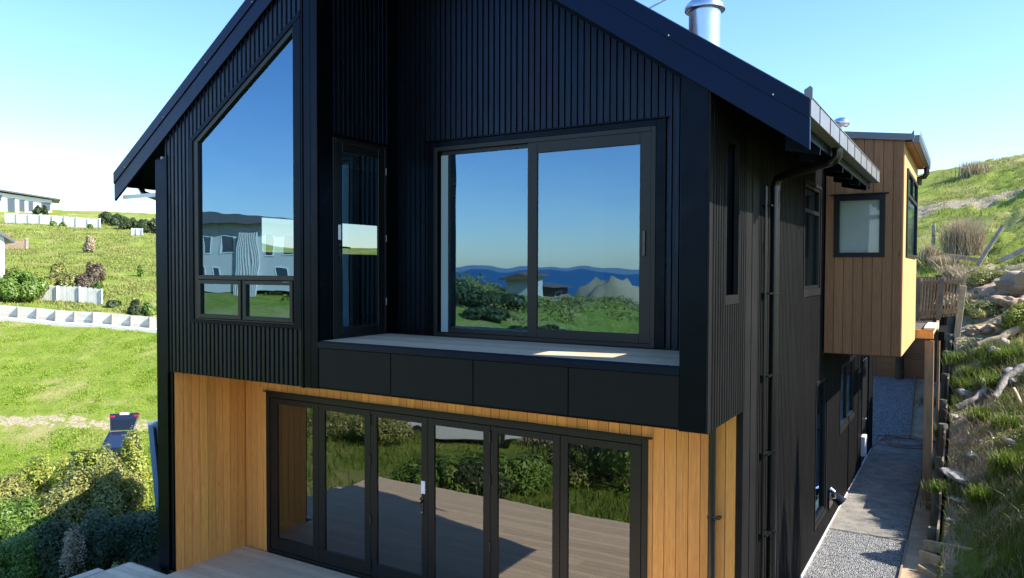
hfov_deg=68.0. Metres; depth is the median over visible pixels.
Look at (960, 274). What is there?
dry grass
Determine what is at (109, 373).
lawn grass
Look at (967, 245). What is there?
dry bush
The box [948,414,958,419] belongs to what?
stone
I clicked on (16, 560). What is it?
shrub
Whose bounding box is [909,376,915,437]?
path edging
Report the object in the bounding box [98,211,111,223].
shrub
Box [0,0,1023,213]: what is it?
sky
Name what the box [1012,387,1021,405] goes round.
stake
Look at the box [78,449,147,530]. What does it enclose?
shrub
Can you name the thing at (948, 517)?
stone
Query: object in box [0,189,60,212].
hilltop house
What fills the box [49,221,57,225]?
shrub
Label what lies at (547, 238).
sliding door
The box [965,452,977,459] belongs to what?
stone
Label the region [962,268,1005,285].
shrub
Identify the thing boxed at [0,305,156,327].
retaining wall
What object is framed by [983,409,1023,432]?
grass clump
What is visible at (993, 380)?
flax clump
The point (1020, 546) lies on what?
bank grass
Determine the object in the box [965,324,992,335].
boulder
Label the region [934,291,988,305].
dry grass
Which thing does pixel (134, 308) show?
shrub
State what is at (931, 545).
edging board
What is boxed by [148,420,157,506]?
shipping container
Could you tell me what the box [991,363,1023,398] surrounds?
driftwood
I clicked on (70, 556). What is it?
dry plant
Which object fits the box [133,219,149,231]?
shrub
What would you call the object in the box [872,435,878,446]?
gravel path
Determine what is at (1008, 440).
stone
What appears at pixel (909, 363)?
retaining wall
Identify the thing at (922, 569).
edging board
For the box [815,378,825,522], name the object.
window
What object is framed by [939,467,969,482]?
rock
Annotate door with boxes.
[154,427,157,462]
[263,390,652,577]
[333,136,386,338]
[434,126,655,347]
[861,355,869,464]
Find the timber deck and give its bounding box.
[84,546,357,577]
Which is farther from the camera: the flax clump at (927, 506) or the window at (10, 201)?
the window at (10, 201)
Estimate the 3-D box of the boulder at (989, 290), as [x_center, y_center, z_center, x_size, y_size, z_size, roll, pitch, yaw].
[13.598,0.287,21.830,0.945,0.641,1.204,6,-11,-39]
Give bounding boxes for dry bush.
[924,215,1002,255]
[955,159,997,179]
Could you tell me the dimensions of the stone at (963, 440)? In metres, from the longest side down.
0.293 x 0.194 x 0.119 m
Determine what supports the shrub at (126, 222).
on the ground at (34, 422)
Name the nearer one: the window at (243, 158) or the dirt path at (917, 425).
the window at (243, 158)
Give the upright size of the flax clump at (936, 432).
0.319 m
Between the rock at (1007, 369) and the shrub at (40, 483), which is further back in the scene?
the shrub at (40, 483)
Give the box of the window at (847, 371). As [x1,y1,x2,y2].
[840,358,853,427]
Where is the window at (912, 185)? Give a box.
[905,168,917,258]
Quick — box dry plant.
[59,524,86,577]
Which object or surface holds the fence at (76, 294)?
on the ground at (34, 422)
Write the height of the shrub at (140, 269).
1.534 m
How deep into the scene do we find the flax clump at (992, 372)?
17.17 m
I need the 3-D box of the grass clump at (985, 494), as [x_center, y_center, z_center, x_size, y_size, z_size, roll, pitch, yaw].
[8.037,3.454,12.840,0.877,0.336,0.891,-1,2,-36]
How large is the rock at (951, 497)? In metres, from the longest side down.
0.441 x 0.355 x 0.079 m
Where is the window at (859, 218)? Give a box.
[831,192,888,256]
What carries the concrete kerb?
on the ground at (34, 422)
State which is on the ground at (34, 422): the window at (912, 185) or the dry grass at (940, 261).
the dry grass at (940, 261)
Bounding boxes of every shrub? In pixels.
[0,267,49,301]
[0,472,38,503]
[0,490,50,546]
[0,529,49,577]
[14,453,73,502]
[24,518,93,577]
[26,463,111,530]
[29,271,53,285]
[32,204,41,214]
[42,205,48,214]
[47,271,79,286]
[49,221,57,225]
[49,262,66,278]
[49,441,116,521]
[74,273,101,287]
[75,506,138,574]
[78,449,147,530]
[82,235,95,252]
[84,262,105,280]
[90,280,105,297]
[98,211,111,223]
[105,300,121,307]
[107,426,153,518]
[109,213,125,225]
[115,503,158,564]
[118,217,138,228]
[127,299,140,314]
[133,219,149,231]
[137,264,143,276]
[141,301,155,315]
[145,218,155,232]
[952,299,999,318]
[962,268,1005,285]
[999,303,1023,337]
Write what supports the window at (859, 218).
in the house at (535, 288)
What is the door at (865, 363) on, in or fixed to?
in the house at (535, 288)
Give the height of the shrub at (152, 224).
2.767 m
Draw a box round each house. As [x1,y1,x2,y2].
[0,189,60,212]
[0,231,14,277]
[113,0,930,577]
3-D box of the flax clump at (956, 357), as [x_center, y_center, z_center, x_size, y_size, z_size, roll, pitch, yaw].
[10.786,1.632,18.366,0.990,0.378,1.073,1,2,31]
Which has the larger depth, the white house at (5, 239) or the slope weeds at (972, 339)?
the white house at (5, 239)
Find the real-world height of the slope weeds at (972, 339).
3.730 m
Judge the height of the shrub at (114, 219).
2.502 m
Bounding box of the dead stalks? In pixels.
[934,329,1023,577]
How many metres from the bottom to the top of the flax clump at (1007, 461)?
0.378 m
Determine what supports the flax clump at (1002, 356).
on the ground at (34, 422)
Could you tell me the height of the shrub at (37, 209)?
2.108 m
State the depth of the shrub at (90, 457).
25.11 m
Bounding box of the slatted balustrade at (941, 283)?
[915,277,966,337]
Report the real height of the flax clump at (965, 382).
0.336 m
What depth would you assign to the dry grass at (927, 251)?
27.57 m
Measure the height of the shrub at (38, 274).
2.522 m
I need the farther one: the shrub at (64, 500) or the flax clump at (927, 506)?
the shrub at (64, 500)
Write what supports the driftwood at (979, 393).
on the ground at (34, 422)
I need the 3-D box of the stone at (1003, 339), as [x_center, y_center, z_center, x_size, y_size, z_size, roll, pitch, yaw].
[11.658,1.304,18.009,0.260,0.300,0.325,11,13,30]
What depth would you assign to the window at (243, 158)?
10.44 m
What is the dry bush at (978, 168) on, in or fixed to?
on the ground at (34, 422)
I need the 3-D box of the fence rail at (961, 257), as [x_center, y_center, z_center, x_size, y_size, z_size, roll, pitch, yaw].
[15.731,-1.133,26.821,0.030,0.370,1.668,0,2,-22]
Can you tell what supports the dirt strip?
on the ground at (34, 422)
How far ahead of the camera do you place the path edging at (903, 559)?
12.13 m
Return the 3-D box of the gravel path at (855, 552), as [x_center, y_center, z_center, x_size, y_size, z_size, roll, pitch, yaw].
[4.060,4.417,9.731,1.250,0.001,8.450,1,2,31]
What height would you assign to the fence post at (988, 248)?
1.611 m
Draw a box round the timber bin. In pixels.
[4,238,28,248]
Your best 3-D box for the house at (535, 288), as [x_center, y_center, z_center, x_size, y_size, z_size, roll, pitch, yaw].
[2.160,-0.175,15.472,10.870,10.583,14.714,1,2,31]
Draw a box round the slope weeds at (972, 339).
[957,254,1023,365]
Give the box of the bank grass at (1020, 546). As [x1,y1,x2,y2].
[945,338,1023,577]
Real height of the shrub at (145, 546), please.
1.810 m
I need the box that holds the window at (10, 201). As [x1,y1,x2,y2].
[7,198,14,211]
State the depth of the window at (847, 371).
15.65 m
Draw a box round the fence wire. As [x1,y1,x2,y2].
[918,227,1023,236]
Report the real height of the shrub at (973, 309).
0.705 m
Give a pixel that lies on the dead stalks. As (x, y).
(986, 436)
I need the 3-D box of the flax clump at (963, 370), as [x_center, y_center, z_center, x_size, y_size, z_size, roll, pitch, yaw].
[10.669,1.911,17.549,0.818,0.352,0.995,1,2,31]
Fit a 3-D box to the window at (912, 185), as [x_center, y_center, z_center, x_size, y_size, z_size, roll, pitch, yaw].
[7.248,-1.300,13.798,0.070,1.470,2.750,1,2,31]
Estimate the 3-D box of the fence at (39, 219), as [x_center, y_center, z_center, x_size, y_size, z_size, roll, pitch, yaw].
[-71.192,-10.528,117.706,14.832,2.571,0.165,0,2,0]
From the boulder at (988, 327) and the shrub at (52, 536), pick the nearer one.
the shrub at (52, 536)
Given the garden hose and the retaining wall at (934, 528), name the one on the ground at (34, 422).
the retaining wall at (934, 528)
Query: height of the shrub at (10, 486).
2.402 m
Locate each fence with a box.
[5,213,100,228]
[22,284,102,304]
[131,228,142,234]
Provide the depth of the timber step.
11.80 m
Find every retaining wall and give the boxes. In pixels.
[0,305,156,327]
[873,275,954,381]
[927,284,956,554]
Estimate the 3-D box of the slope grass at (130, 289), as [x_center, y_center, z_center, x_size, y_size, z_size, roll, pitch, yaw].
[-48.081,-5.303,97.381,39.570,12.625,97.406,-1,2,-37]
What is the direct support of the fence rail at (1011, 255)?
on the ground at (34, 422)
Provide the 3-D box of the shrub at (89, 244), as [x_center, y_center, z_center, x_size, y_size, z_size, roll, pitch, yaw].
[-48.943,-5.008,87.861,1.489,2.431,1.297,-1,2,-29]
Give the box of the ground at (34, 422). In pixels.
[0,154,1023,577]
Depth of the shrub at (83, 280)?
62.01 m
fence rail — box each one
[936,252,978,261]
[998,247,1023,262]
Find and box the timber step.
[70,568,103,577]
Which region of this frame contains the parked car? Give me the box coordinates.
[99,413,140,460]
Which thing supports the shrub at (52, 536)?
on the ground at (34, 422)
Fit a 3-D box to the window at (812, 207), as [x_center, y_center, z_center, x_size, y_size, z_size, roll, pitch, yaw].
[4.655,-0.801,11.875,0.072,1.600,1.400,1,2,31]
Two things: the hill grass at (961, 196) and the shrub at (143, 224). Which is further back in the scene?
the shrub at (143, 224)
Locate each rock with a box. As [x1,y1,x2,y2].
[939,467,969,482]
[945,495,964,503]
[956,388,971,397]
[1003,367,1023,377]
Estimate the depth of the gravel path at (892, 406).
23.42 m
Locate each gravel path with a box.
[802,529,905,577]
[872,376,914,437]
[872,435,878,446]
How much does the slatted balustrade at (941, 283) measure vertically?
1.358 m
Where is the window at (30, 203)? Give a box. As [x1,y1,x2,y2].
[28,201,32,211]
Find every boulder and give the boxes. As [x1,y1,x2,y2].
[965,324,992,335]
[970,306,1001,317]
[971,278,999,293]
[973,286,995,298]
[982,322,996,334]
[987,295,1023,312]
[991,271,1023,297]
[992,318,1002,333]
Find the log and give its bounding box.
[977,323,1022,346]
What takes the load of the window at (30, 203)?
in the hilltop house at (12, 201)
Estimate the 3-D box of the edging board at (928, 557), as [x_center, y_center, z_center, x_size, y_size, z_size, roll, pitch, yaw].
[6.675,4.253,11.835,0.045,0.207,0.619,-1,2,-40]
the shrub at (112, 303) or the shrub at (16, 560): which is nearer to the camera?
the shrub at (16, 560)
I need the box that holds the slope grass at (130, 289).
[0,218,156,315]
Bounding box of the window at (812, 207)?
[804,183,819,289]
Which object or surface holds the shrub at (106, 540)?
on the ground at (34, 422)
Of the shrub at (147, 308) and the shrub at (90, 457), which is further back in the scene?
the shrub at (147, 308)
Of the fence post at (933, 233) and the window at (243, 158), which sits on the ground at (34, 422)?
the fence post at (933, 233)
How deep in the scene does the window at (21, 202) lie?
138.58 m
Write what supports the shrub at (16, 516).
on the ground at (34, 422)
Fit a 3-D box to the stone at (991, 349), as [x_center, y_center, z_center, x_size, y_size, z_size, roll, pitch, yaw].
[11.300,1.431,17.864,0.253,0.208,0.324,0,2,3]
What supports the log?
on the ground at (34, 422)
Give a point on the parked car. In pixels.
(119, 422)
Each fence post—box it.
[931,224,935,245]
[975,224,1004,265]
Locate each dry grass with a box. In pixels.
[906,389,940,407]
[916,254,971,267]
[918,243,942,259]
[934,263,985,276]
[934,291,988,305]
[948,267,1008,282]
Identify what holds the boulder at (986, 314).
on the ground at (34, 422)
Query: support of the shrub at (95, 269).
on the ground at (34, 422)
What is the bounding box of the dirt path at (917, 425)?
[911,379,940,440]
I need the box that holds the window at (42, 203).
[41,202,50,210]
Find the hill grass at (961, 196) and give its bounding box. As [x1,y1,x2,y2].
[916,155,1023,295]
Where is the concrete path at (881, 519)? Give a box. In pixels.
[829,436,922,541]
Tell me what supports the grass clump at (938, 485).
on the ground at (34, 422)
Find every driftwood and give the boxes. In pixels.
[955,378,987,409]
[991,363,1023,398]
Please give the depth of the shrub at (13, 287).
58.52 m
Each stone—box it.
[944,516,955,522]
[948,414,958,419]
[957,438,967,443]
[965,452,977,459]
[986,346,999,352]
[997,337,1009,346]
[1001,438,1015,445]
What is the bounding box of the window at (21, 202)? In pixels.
[19,200,24,211]
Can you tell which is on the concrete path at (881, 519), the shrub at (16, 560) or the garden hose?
the garden hose
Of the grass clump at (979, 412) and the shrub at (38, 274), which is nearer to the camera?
the grass clump at (979, 412)
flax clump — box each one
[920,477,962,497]
[920,499,943,509]
[933,420,953,438]
[940,348,970,364]
[951,375,979,391]
[955,364,987,380]
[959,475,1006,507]
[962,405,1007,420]
[968,364,1003,379]
[974,372,1017,387]
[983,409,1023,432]
[985,447,1023,472]
[989,345,1023,363]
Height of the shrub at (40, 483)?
3.100 m
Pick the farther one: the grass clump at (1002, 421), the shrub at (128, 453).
the shrub at (128, 453)
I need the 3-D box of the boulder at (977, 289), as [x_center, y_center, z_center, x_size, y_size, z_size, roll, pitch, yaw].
[14.350,0.057,22.049,1.796,0.879,1.608,-8,-6,11]
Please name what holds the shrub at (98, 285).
on the ground at (34, 422)
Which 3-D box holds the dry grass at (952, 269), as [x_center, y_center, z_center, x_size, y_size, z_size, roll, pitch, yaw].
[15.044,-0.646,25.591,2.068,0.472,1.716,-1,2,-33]
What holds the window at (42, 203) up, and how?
in the hilltop house at (12, 201)
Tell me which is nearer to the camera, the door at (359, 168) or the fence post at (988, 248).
the door at (359, 168)
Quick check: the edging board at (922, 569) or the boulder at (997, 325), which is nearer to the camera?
the edging board at (922, 569)
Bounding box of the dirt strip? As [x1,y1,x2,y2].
[901,445,936,577]
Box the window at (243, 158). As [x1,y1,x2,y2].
[193,26,293,324]
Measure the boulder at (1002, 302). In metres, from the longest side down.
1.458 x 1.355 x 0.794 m
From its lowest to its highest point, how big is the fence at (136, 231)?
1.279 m
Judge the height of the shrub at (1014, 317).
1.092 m
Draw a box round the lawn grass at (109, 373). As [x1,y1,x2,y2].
[0,321,156,510]
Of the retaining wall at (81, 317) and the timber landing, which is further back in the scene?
the retaining wall at (81, 317)
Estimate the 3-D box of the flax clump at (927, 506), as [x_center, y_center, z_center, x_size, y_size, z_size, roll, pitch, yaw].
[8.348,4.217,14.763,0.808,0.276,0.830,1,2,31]
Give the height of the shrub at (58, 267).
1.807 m
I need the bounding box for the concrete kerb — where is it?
[0,316,156,332]
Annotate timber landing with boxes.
[915,320,946,500]
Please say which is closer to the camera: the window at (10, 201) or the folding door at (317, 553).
the folding door at (317, 553)
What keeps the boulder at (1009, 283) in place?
on the ground at (34, 422)
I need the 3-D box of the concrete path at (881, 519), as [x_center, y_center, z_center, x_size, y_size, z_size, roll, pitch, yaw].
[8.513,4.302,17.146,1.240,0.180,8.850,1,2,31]
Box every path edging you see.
[898,540,907,577]
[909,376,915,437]
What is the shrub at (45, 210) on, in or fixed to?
on the ground at (34, 422)
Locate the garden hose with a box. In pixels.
[875,434,933,448]
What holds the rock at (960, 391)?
on the ground at (34, 422)
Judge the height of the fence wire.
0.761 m
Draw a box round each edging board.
[917,564,936,577]
[919,550,940,566]
[923,539,972,552]
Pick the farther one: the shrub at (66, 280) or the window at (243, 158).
the shrub at (66, 280)

